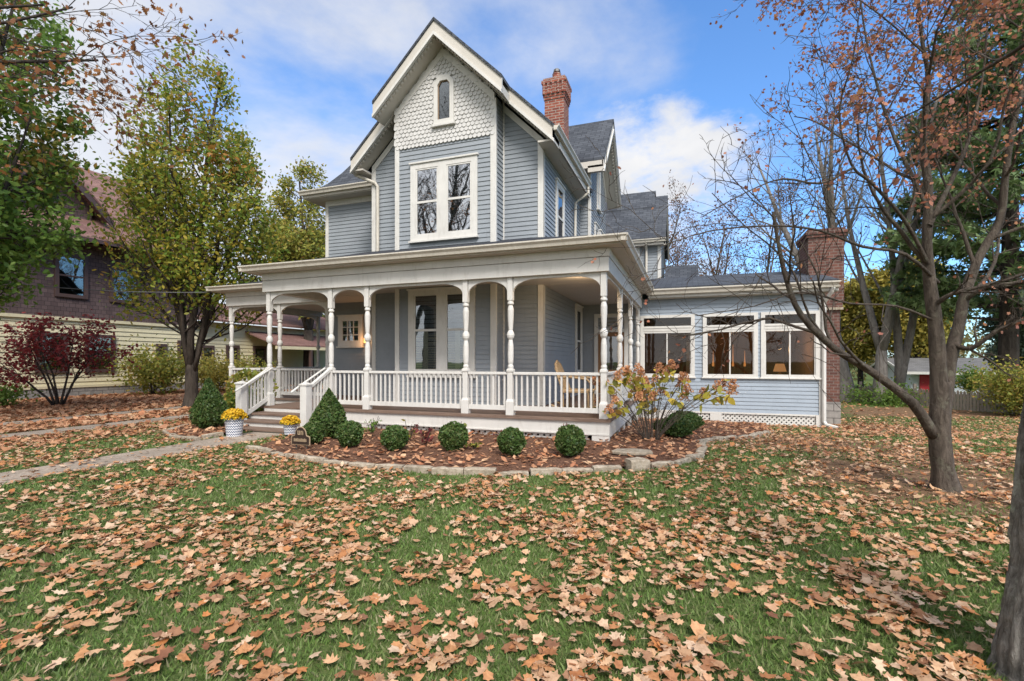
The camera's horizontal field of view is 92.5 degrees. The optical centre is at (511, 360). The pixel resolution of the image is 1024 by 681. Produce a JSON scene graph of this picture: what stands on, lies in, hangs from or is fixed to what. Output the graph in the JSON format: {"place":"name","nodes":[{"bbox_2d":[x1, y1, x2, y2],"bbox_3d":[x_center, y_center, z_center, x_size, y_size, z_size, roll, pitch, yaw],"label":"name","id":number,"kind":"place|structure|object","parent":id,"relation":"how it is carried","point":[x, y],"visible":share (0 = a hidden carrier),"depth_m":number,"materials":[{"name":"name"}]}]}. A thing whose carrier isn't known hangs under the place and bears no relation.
{"place":"outdoors","nodes":[
{"label":"outdoors","id":0,"kind":"place"},
{"bbox_2d":[2,406,180,424],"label":"driveway","id":1,"kind":"structure","parent":0,"point":[68,417],"depth_m":12.62,"materials":[{"name":"concrete"}]},
{"bbox_2d":[0,414,188,438],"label":"driveway","id":2,"kind":"structure","parent":0,"point":[40,432],"depth_m":10.35,"materials":[{"name":"concrete"}]},
{"bbox_2d":[0,368,1020,680],"bbox_3d":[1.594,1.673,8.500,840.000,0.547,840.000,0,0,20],"label":"ground","id":3,"kind":"structure","parent":0,"point":[838,462],"depth_m":3.22,"materials":[{"name":"green plant"}]},
{"bbox_2d":[0,373,46,405],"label":"leafy shrub","id":4,"kind":"object","parent":3,"relation":"on","point":[9,395],"visible":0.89,"depth_m":15.03,"materials":[{"name":"green plant"}]},
{"bbox_2d":[0,0,102,319],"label":"maple tree","id":5,"kind":"object","parent":3,"relation":"on","point":[39,240],"visible":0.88,"depth_m":10.94,"materials":[{"name":"green plant"}]},
{"bbox_2d":[45,657,67,671],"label":"fallen leaf","id":6,"kind":"object","parent":3,"relation":"on","point":[59,660],"visible":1,"depth_m":2.21,"materials":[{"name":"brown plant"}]},
{"bbox_2d":[0,309,140,404],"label":"japanese maple","id":7,"kind":"object","parent":3,"relation":"on","point":[77,357],"visible":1,"depth_m":15.30,"materials":[{"name":"red plant"}]},
{"bbox_2d":[71,642,89,661],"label":"fallen leaf","id":8,"kind":"object","parent":3,"relation":"on","point":[81,652],"visible":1,"depth_m":2.31,"materials":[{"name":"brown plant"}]},
{"bbox_2d":[0,0,244,190],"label":"oak tree","id":9,"kind":"object","parent":3,"relation":"on","point":[49,73],"visible":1,"depth_m":6.46,"materials":[{"name":"brown plant"}]},
{"bbox_2d":[123,649,142,667],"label":"fallen leaf","id":10,"kind":"object","parent":3,"relation":"on","point":[131,655],"visible":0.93,"depth_m":2.27,"materials":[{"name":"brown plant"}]},
{"bbox_2d":[0,432,279,484],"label":"walkway","id":11,"kind":"structure","parent":3,"relation":"on","point":[105,460],"depth_m":7.29,"materials":[{"name":"concrete"}]},
{"bbox_2d":[220,408,247,436],"bbox_3d":[-5.197,1.146,9.177,0.468,0.532,0.469,0,0,20],"label":"flower pot","id":12,"kind":"object","parent":11,"relation":"on","point":[233,418],"visible":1,"depth_m":9.06,"materials":[{"name":"ceramic"}]},
{"bbox_2d":[104,334,215,394],"bbox_3d":[-14.831,0.198,20.701,4.334,2.563,4.333,0,0,20],"label":"leafy shrub","id":13,"kind":"object","parent":3,"relation":"on","point":[147,372],"visible":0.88,"depth_m":20.11,"materials":[{"name":"green plant"}]},
{"bbox_2d":[0,384,322,451],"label":"fallen leaves","id":14,"kind":"object","parent":3,"relation":"on","point":[143,400],"visible":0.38,"depth_m":13.02,"materials":[{"name":"brown plant"}]},
{"bbox_2d":[0,145,324,399],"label":"neighbour house","id":15,"kind":"structure","parent":3,"relation":"on","point":[57,303],"depth_m":20.49,"materials":[{"name":"yellow"}]},
{"bbox_2d":[34,332,67,372],"bbox_3d":[-17.551,-0.303,18.679,0.120,1.550,1.000,0,0,20],"label":"window","id":16,"kind":"structure","parent":15,"relation":"in","point":[62,338],"depth_m":18.73,"materials":[{"name":"black glass"}]},
{"bbox_2d":[54,252,87,298],"bbox_3d":[-17.331,-3.328,19.291,0.120,1.700,1.100,0,0,20],"label":"window","id":17,"kind":"structure","parent":15,"relation":"in","point":[68,276],"depth_m":19.30,"materials":[{"name":"blue glass"}]},
{"bbox_2d":[84,334,115,372],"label":"window","id":18,"kind":"structure","parent":15,"relation":"in","point":[105,369],"depth_m":20.32,"materials":[{"name":"black glass"}]},
{"bbox_2d":[109,266,140,304],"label":"window","id":19,"kind":"structure","parent":15,"relation":"in","point":[114,279],"depth_m":20.93,"materials":[{"name":"glass"}]},
{"bbox_2d":[201,345,214,365],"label":"window","id":20,"kind":"structure","parent":15,"relation":"in","point":[208,348],"depth_m":24.80,"materials":[{"name":"black glass"}]},
{"bbox_2d":[225,345,239,367],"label":"window","id":21,"kind":"structure","parent":15,"relation":"in","point":[236,347],"depth_m":26.22,"materials":[{"name":"black glass"}]},
{"bbox_2d":[253,346,266,367],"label":"window","id":22,"kind":"structure","parent":15,"relation":"in","point":[260,351],"depth_m":27.81,"materials":[{"name":"black glass"}]},
{"bbox_2d":[152,645,175,665],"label":"fallen leaf","id":23,"kind":"object","parent":3,"relation":"on","point":[166,652],"visible":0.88,"depth_m":2.29,"materials":[{"name":"brown plant"}]},
{"bbox_2d":[79,22,293,406],"bbox_3d":[-9.618,-4.408,15.062,5.383,11.860,4.870,0,0,-17],"label":"maple tree","id":24,"kind":"object","parent":3,"relation":"on","point":[181,263],"visible":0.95,"depth_m":14.43,"materials":[{"name":"green plant"}]},
{"bbox_2d":[169,423,244,436],"bbox_3d":[-6.121,1.371,9.935,1.710,0.052,1.980,0,0,20],"label":"mulch bed","id":25,"kind":"object","parent":3,"relation":"on","point":[193,433],"visible":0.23,"depth_m":9.54,"materials":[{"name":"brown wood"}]},
{"bbox_2d":[188,377,227,428],"bbox_3d":[-6.127,0.879,9.938,0.701,1.103,0.758,-1,2,-5],"label":"boxwood shrub","id":26,"kind":"object","parent":25,"relation":"on","point":[208,408],"visible":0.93,"depth_m":9.75,"materials":[{"name":"green plant"}]},
{"bbox_2d":[205,651,222,671],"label":"fallen leaf","id":27,"kind":"object","parent":3,"relation":"on","point":[216,660],"visible":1,"depth_m":2.23,"materials":[{"name":"brown plant"}]},
{"bbox_2d":[172,348,258,390],"bbox_3d":[-13.366,0.444,22.151,3.586,2.072,3.579,0,0,20],"label":"leafy shrub","id":28,"kind":"object","parent":3,"relation":"on","point":[218,374],"visible":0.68,"depth_m":21.89,"materials":[{"name":"green plant"}]},
{"bbox_2d":[226,387,260,417],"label":"leafy shrub","id":29,"kind":"object","parent":3,"relation":"on","point":[231,399],"visible":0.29,"depth_m":10.70,"materials":[{"name":"green plant"}]},
{"bbox_2d":[225,350,275,376],"bbox_3d":[-12.782,0.469,23.966,3.091,2.021,3.032,0,0,-4],"label":"leafy shrub","id":30,"kind":"object","parent":3,"relation":"on","point":[264,362],"visible":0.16,"depth_m":24.22,"materials":[{"name":"green plant"}]},
{"bbox_2d":[223,366,278,410],"bbox_3d":[-6.100,0.793,11.425,1.150,1.358,1.152,0,0,-44],"label":"leafy shrub","id":31,"kind":"object","parent":3,"relation":"on","point":[248,373],"visible":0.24,"depth_m":11.27,"materials":[{"name":"green plant"}]},
{"bbox_2d":[255,155,327,381],"bbox_3d":[-12.637,-5.350,29.998,5.586,13.945,6.493,0,0,20],"label":"ash tree","id":32,"kind":"object","parent":3,"relation":"on","point":[306,241],"visible":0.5,"depth_m":29.07,"materials":[{"name":"green plant"}]},
{"bbox_2d":[285,453,308,460],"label":"edging stone","id":33,"kind":"object","parent":3,"relation":"on","point":[297,456],"visible":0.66,"depth_m":6.98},
{"bbox_2d":[304,456,327,464],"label":"edging stone","id":34,"kind":"object","parent":3,"relation":"on","point":[314,458],"visible":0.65,"depth_m":6.77,"materials":[{"name":"grey stone"}]},
{"bbox_2d":[323,459,348,466],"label":"edging stone","id":35,"kind":"object","parent":3,"relation":"on","point":[333,461],"visible":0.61,"depth_m":6.60,"materials":[{"name":"beige stone"}]},
{"bbox_2d":[348,461,376,468],"bbox_3d":[-1.979,1.413,6.501,0.400,0.130,0.122,0,-1,19],"label":"edging stone","id":36,"kind":"object","parent":3,"relation":"on","point":[360,464],"visible":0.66,"depth_m":6.47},
{"bbox_2d":[375,463,404,471],"bbox_3d":[-1.586,1.411,6.376,0.392,0.146,0.123,-1,-2,14],"label":"edging stone","id":37,"kind":"object","parent":3,"relation":"on","point":[389,465],"visible":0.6,"depth_m":6.33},
{"bbox_2d":[403,465,432,473],"bbox_3d":[-1.192,1.406,6.264,0.390,0.144,0.120,0,2,15],"label":"edging stone","id":38,"kind":"object","parent":3,"relation":"on","point":[423,469],"visible":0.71,"depth_m":6.22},
{"bbox_2d":[431,466,463,474],"bbox_3d":[-0.799,1.408,6.155,0.408,0.150,0.120,0,0,8],"label":"edging stone","id":39,"kind":"object","parent":3,"relation":"on","point":[442,470],"visible":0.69,"depth_m":6.11,"materials":[{"name":"beige stone"}]},
{"bbox_2d":[464,467,496,475],"bbox_3d":[-0.393,1.402,6.098,0.406,0.156,0.122,-1,2,7],"label":"edging stone","id":40,"kind":"object","parent":3,"relation":"on","point":[485,471],"visible":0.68,"depth_m":6.05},
{"bbox_2d":[0,401,1020,680],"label":"fallen leaves","id":41,"kind":"object","parent":3,"relation":"on","point":[514,645],"depth_m":3.72,"materials":[{"name":"brown plant"}]},
{"bbox_2d":[498,470,528,476],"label":"edging stone","id":42,"kind":"object","parent":3,"relation":"on","point":[511,473],"visible":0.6,"depth_m":6.01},
{"bbox_2d":[261,418,768,471],"bbox_3d":[1.717,1.526,9.860,12.224,0.383,6.210,0,0,-28],"label":"mulch bed","id":43,"kind":"object","parent":3,"relation":"on","point":[486,450],"visible":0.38,"depth_m":7.48,"materials":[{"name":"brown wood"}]},
{"bbox_2d":[279,415,300,434],"bbox_3d":[-4.135,1.189,9.159,0.383,0.367,0.384,0,0,20],"label":"flower pot","id":44,"kind":"object","parent":43,"relation":"on","point":[290,423],"visible":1,"depth_m":9.06,"materials":[{"name":"ceramic"}]},
{"bbox_2d":[291,427,309,448],"bbox_3d":[-3.287,1.274,7.635,0.360,0.497,0.035,0,0,20],"label":"address plaque","id":45,"kind":"object","parent":43,"relation":"on","point":[300,437],"visible":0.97,"depth_m":7.62,"materials":[{"name":"gold metal"}]},
{"bbox_2d":[302,420,325,443],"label":"boxwood shrub","id":46,"kind":"object","parent":43,"relation":"on","point":[316,431],"visible":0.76,"depth_m":7.96,"materials":[{"name":"green plant"}]},
{"bbox_2d":[309,388,346,438],"bbox_3d":[-3.241,0.947,8.695,0.682,0.951,0.690,0,0,20],"label":"boxwood shrub","id":47,"kind":"object","parent":43,"relation":"on","point":[329,412],"visible":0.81,"depth_m":8.53,"materials":[{"name":"green plant"}]},
{"bbox_2d":[334,420,363,447],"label":"boxwood shrub","id":48,"kind":"object","parent":43,"relation":"on","point":[349,433],"visible":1,"depth_m":7.67,"materials":[{"name":"green plant"}]},
{"bbox_2d":[380,424,408,450],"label":"boxwood shrub","id":49,"kind":"object","parent":43,"relation":"on","point":[394,437],"visible":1,"depth_m":7.36,"materials":[{"name":"green plant"}]},
{"bbox_2d":[415,428,432,445],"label":"perennial plant","id":50,"kind":"object","parent":43,"relation":"on","point":[426,437],"visible":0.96,"depth_m":7.92,"materials":[{"name":"red plant"}]},
{"bbox_2d":[437,421,468,450],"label":"boxwood shrub","id":51,"kind":"object","parent":43,"relation":"on","point":[452,436],"visible":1,"depth_m":7.38,"materials":[{"name":"green plant"}]},
{"bbox_2d":[167,417,770,467],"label":"fallen leaves","id":52,"kind":"object","parent":43,"relation":"on","point":[470,456],"visible":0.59,"depth_m":7.70,"materials":[{"name":"brown plant"}]},
{"bbox_2d":[497,426,526,455],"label":"boxwood shrub","id":53,"kind":"object","parent":43,"relation":"on","point":[511,440],"visible":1,"depth_m":6.95,"materials":[{"name":"green plant"}]},
{"bbox_2d":[554,424,586,455],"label":"boxwood shrub","id":54,"kind":"object","parent":43,"relation":"on","point":[570,440],"visible":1,"depth_m":6.88,"materials":[{"name":"green plant"}]},
{"bbox_2d":[611,448,652,455],"bbox_3d":[1.759,1.336,7.185,0.592,0.061,0.358,0,0,20],"label":"flagstone","id":55,"kind":"object","parent":43,"relation":"on","point":[635,452],"visible":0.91,"depth_m":7.08,"materials":[{"name":"stone"}]},
{"bbox_2d":[624,457,649,471],"bbox_3d":[1.633,1.374,6.392,0.271,0.215,0.214,0,0,-15],"label":"stone block","id":56,"kind":"object","parent":43,"relation":"on","point":[635,463],"depth_m":6.31,"materials":[{"name":"beige stone"}]},
{"bbox_2d":[588,359,738,439],"bbox_3d":[2.620,0.695,8.599,2.487,1.465,2.078,0,0,20],"label":"hydrangea bush","id":57,"kind":"object","parent":43,"relation":"on","point":[641,396],"visible":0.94,"depth_m":8.50,"materials":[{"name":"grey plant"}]},
{"bbox_2d":[652,416,695,436],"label":"evergreen shrub","id":58,"kind":"object","parent":43,"relation":"on","point":[681,426],"visible":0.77,"depth_m":8.96,"materials":[{"name":"green plant"}]},
{"bbox_2d":[667,410,704,430],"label":"evergreen shrub","id":59,"kind":"object","parent":43,"relation":"on","point":[695,418],"visible":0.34,"depth_m":10.22,"materials":[{"name":"green plant"}]},
{"bbox_2d":[205,17,847,441],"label":"victorian house","id":60,"kind":"structure","parent":3,"relation":"on","point":[455,273],"depth_m":11.36,"materials":[{"name":"blue"}]},
{"bbox_2d":[23,284,212,292],"bbox_3d":[-12.267,-2.172,12.880,8.109,0.614,0.020,0,0,-13],"label":"overhead cable","id":61,"kind":"object","parent":60,"relation":"attached to","point":[127,291],"visible":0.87,"depth_m":13.29,"materials":[{"name":"rubber"}]},
{"bbox_2d":[336,314,363,347],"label":"window","id":62,"kind":"structure","parent":60,"relation":"in","point":[358,343],"depth_m":14.20,"materials":[{"name":"white paint"}]},
{"bbox_2d":[406,286,476,377],"bbox_3d":[-1.629,-0.645,11.211,1.760,2.065,0.120,0,0,20],"label":"window","id":63,"kind":"structure","parent":60,"relation":"in","point":[442,293],"depth_m":11.20,"materials":[{"name":"white paint"}]},
{"bbox_2d":[408,152,478,243],"bbox_3d":[-1.573,-3.680,11.190,1.760,1.875,0.120,0,0,20],"label":"window","id":64,"kind":"structure","parent":60,"relation":"in","point":[442,165],"depth_m":11.17,"materials":[{"name":"white paint"}]},
{"bbox_2d":[431,74,455,127],"bbox_3d":[-1.553,-5.928,11.172,0.590,1.160,0.120,0,0,20],"label":"window","id":65,"kind":"structure","parent":60,"relation":"in","point":[443,86],"depth_m":11.20,"materials":[{"name":"white paint"}]},
{"bbox_2d":[555,177,565,236],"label":"window","id":66,"kind":"structure","parent":60,"relation":"in","point":[560,189],"depth_m":12.30,"materials":[{"name":"white paint"}]},
{"bbox_2d":[551,360,598,407],"bbox_3d":[1.312,0.490,10.035,0.982,1.019,0.726,0,0,20],"label":"rocking chair","id":67,"kind":"object","parent":60,"relation":"on","point":[557,364],"visible":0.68,"depth_m":9.95,"materials":[{"name":"brown wood"}]},
{"bbox_2d":[575,303,583,375],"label":"window","id":68,"kind":"structure","parent":60,"relation":"in","point":[578,308],"depth_m":14.43,"materials":[{"name":"white paint"}]},
{"bbox_2d":[597,172,601,213],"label":"window","id":69,"kind":"structure","parent":60,"relation":"in","point":[598,174],"depth_m":15.87,"materials":[{"name":"white paint"}]},
{"bbox_2d":[594,313,627,393],"bbox_3d":[2.961,-0.203,14.666,1.000,2.410,0.090,0,0,20],"label":"porch door","id":70,"kind":"structure","parent":60,"relation":"in","point":[597,339],"depth_m":14.69,"materials":[{"name":"white paint"}]},
{"bbox_2d":[640,314,695,377],"bbox_3d":[4.480,-0.413,14.162,1.560,1.810,0.170,0,0,20],"label":"window","id":71,"kind":"structure","parent":60,"relation":"in","point":[655,326],"depth_m":14.13,"materials":[{"name":"white paint"}]},
{"bbox_2d":[686,342,689,373],"bbox_3d":[6.470,0.222,17.554,0.450,1.800,0.040,0,0,20],"label":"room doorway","id":72,"kind":"structure","parent":60,"relation":"in","point":[687,347],"depth_m":17.60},
{"bbox_2d":[702,312,758,378],"bbox_3d":[6.042,-0.413,13.601,1.460,1.810,0.170,0,0,20],"label":"window","id":73,"kind":"structure","parent":60,"relation":"in","point":[754,315],"depth_m":13.56,"materials":[{"name":"white paint"}]},
{"bbox_2d":[760,310,821,379],"bbox_3d":[7.421,-0.413,13.105,1.450,1.810,0.170,0,0,20],"label":"window","id":74,"kind":"structure","parent":60,"relation":"in","point":[766,325],"depth_m":13.10,"materials":[{"name":"white paint"}]},
{"bbox_2d":[522,654,544,667],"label":"fallen leaf","id":75,"kind":"object","parent":3,"relation":"on","point":[529,661],"visible":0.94,"depth_m":2.28,"materials":[{"name":"orange plant"}]},
{"bbox_2d":[529,467,561,475],"bbox_3d":[0.419,1.408,6.121,0.397,0.149,0.120,1,1,-8],"label":"edging stone","id":76,"kind":"object","parent":3,"relation":"on","point":[550,471],"visible":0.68,"depth_m":6.08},
{"bbox_2d":[561,467,592,473],"bbox_3d":[0.818,1.423,6.207,0.408,0.139,0.120,2,2,-12],"label":"edging stone","id":77,"kind":"object","parent":3,"relation":"on","point":[581,469],"visible":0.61,"depth_m":6.17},
{"bbox_2d":[592,465,621,471],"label":"edging stone","id":78,"kind":"object","parent":3,"relation":"on","point":[599,468],"visible":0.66,"depth_m":6.25,"materials":[{"name":"beige stone"}]},
{"bbox_2d":[650,460,674,468],"bbox_3d":[1.995,1.417,6.557,0.376,0.146,0.123,-1,-1,-23],"label":"edging stone","id":79,"kind":"object","parent":3,"relation":"on","point":[659,464],"visible":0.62,"depth_m":6.51,"materials":[{"name":"beige stone"}]},
{"bbox_2d":[665,169,715,266],"bbox_3d":[7.098,-4.971,29.919,9.548,13.970,7.206,0,0,41],"label":"bare tree","id":80,"kind":"object","parent":3,"relation":"on","point":[685,233],"visible":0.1,"depth_m":28.81,"materials":[{"name":"grey plant"}]},
{"bbox_2d":[700,655,715,670],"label":"fallen leaf","id":81,"kind":"object","parent":3,"relation":"on","point":[706,661],"visible":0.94,"depth_m":2.24,"materials":[{"name":"brown plant"}]},
{"bbox_2d":[664,187,761,275],"bbox_3d":[11.459,-4.124,30.532,7.684,12.492,8.448,0,0,20],"label":"bare tree","id":82,"kind":"object","parent":3,"relation":"on","point":[716,270],"visible":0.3,"depth_m":28.85,"materials":[{"name":"grey plant"}]},
{"bbox_2d":[703,651,724,656],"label":"fallen leaf","id":83,"kind":"object","parent":3,"relation":"on","point":[717,654],"visible":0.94,"depth_m":2.31,"materials":[{"name":"brown plant"}]},
{"bbox_2d":[692,643,713,654],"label":"fallen leaf","id":84,"kind":"object","parent":83,"relation":"on","point":[703,649],"visible":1,"depth_m":2.35,"materials":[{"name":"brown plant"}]},
{"bbox_2d":[670,162,838,275],"bbox_3d":[15.501,-4.864,30.519,8.652,13.973,10.406,0,0,-29],"label":"bare tree","id":85,"kind":"object","parent":3,"relation":"on","point":[767,252],"visible":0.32,"depth_m":29.29,"materials":[{"name":"grey plant"}]},
{"bbox_2d":[561,0,1023,492],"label":"dogwood tree","id":86,"kind":"object","parent":3,"relation":"on","point":[936,422],"visible":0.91,"depth_m":5.28,"materials":[{"name":"brown plant"}]},
{"bbox_2d":[791,657,806,667],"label":"fallen leaf","id":87,"kind":"object","parent":3,"relation":"on","point":[797,663],"visible":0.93,"depth_m":2.27,"materials":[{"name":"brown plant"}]},
{"bbox_2d":[725,48,883,401],"bbox_3d":[14.373,-6.257,24.298,6.878,16.759,11.343,0,0,20],"label":"bare tree","id":88,"kind":"object","parent":3,"relation":"on","point":[845,372],"visible":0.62,"depth_m":22.89,"materials":[{"name":"brown plant"}]},
{"bbox_2d":[807,650,817,662],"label":"fallen leaf","id":89,"kind":"object","parent":3,"relation":"on","point":[812,656],"visible":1,"depth_m":2.29,"materials":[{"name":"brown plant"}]},
{"bbox_2d":[794,646,815,655],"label":"fallen leaf","id":90,"kind":"object","parent":89,"relation":"on","point":[803,652],"visible":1,"depth_m":2.31,"materials":[{"name":"brown plant"}]},
{"bbox_2d":[840,273,889,387],"bbox_3d":[24.910,-2.152,35.701,5.384,8.548,5.718,0,0,-31],"label":"maple tree","id":91,"kind":"object","parent":3,"relation":"on","point":[864,350],"visible":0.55,"depth_m":34.15,"materials":[{"name":"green plant"}]},
{"bbox_2d":[729,398,1019,462],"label":"fallen leaves","id":92,"kind":"object","parent":3,"relation":"on","point":[862,430],"visible":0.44,"depth_m":11.56,"materials":[{"name":"brown plant"}]},
{"bbox_2d":[872,657,886,675],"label":"fallen leaf","id":93,"kind":"object","parent":3,"relation":"on","point":[880,665],"visible":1,"depth_m":2.21,"materials":[{"name":"beige plant"}]},
{"bbox_2d":[840,376,928,407],"bbox_3d":[16.046,1.314,21.211,3.847,1.344,4.124,0,0,-31],"label":"ivy shrub","id":94,"kind":"object","parent":3,"relation":"on","point":[890,400],"visible":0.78,"depth_m":21.11,"materials":[{"name":"green plant"}]},
{"bbox_2d":[794,0,998,403],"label":"bare tree","id":95,"kind":"object","parent":3,"relation":"on","point":[888,319],"visible":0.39,"depth_m":21.42,"materials":[{"name":"grey plant"}]},
{"bbox_2d":[854,256,974,357],"bbox_3d":[26.804,-2.587,32.463,6.074,9.418,5.381,0,0,-26],"label":"maple tree","id":96,"kind":"object","parent":3,"relation":"on","point":[920,345],"visible":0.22,"depth_m":31.92,"materials":[{"name":"yellow plant"}]},
{"bbox_2d":[810,30,1023,388],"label":"bare tree","id":97,"kind":"object","parent":3,"relation":"on","point":[902,352],"visible":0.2,"depth_m":21.55,"materials":[{"name":"grey plant"}]},
{"bbox_2d":[813,0,1023,680],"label":"oak tree","id":98,"kind":"object","parent":3,"relation":"on","point":[1006,655],"visible":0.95,"depth_m":2.28,"materials":[{"name":"brown plant"}]},
{"bbox_2d":[849,319,993,379],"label":"distant woods","id":99,"kind":"object","parent":3,"relation":"on","point":[967,338],"depth_m":51.05,"materials":[{"name":"plant"}]},
{"bbox_2d":[870,358,994,393],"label":"garage","id":100,"kind":"structure","parent":3,"relation":"on","point":[918,372],"depth_m":29.03,"materials":[{"name":"grey"}]},
{"bbox_2d":[919,374,928,392],"bbox_3d":[24.297,1.822,28.784,0.600,2.200,0.060,0,0,20],"label":"door","id":101,"kind":"structure","parent":100,"relation":"in","point":[924,378],"depth_m":28.78,"materials":[{"name":"red paint"}]},
{"bbox_2d":[859,381,1021,413],"bbox_3d":[17.773,1.547,18.570,0.192,1.150,9.481,0,0,-18],"label":"wooden fence","id":102,"kind":"object","parent":3,"relation":"on","point":[964,404],"visible":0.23,"depth_m":18.97,"materials":[{"name":"grey wood"}]},
{"bbox_2d":[865,0,1023,409],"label":"pine tree","id":103,"kind":"object","parent":3,"relation":"on","point":[1011,261],"visible":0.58,"depth_m":18.77,"materials":[{"name":"green plant"}]},
{"bbox_2d":[955,361,993,394],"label":"hedge shrub","id":104,"kind":"object","parent":3,"relation":"on","point":[963,383],"visible":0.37,"depth_m":26.07,"materials":[{"name":"green plant"}]},
{"bbox_2d":[956,354,1023,415],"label":"hedge shrub","id":105,"kind":"object","parent":3,"relation":"on","point":[1010,393],"visible":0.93,"depth_m":16.90,"materials":[{"name":"green plant"}]},
{"bbox_2d":[972,289,1023,375],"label":"spruce tree","id":106,"kind":"object","parent":3,"relation":"on","point":[990,326],"visible":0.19,"depth_m":22.02,"materials":[{"name":"green plant"}]},
{"bbox_2d":[0,0,1023,357],"label":"sky","id":107,"kind":"structure","parent":0,"point":[310,74],"materials":[{"name":"blue"}]},
{"bbox_2d":[773,364,786,374],"bbox_3d":[7.538,0.342,13.801,0.340,0.520,0.340,0,0,20],"label":"table lamp","id":108,"kind":"object","parent":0,"point":[779,368],"visible":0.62,"depth_m":13.69,"materials":[{"name":"fabric"}]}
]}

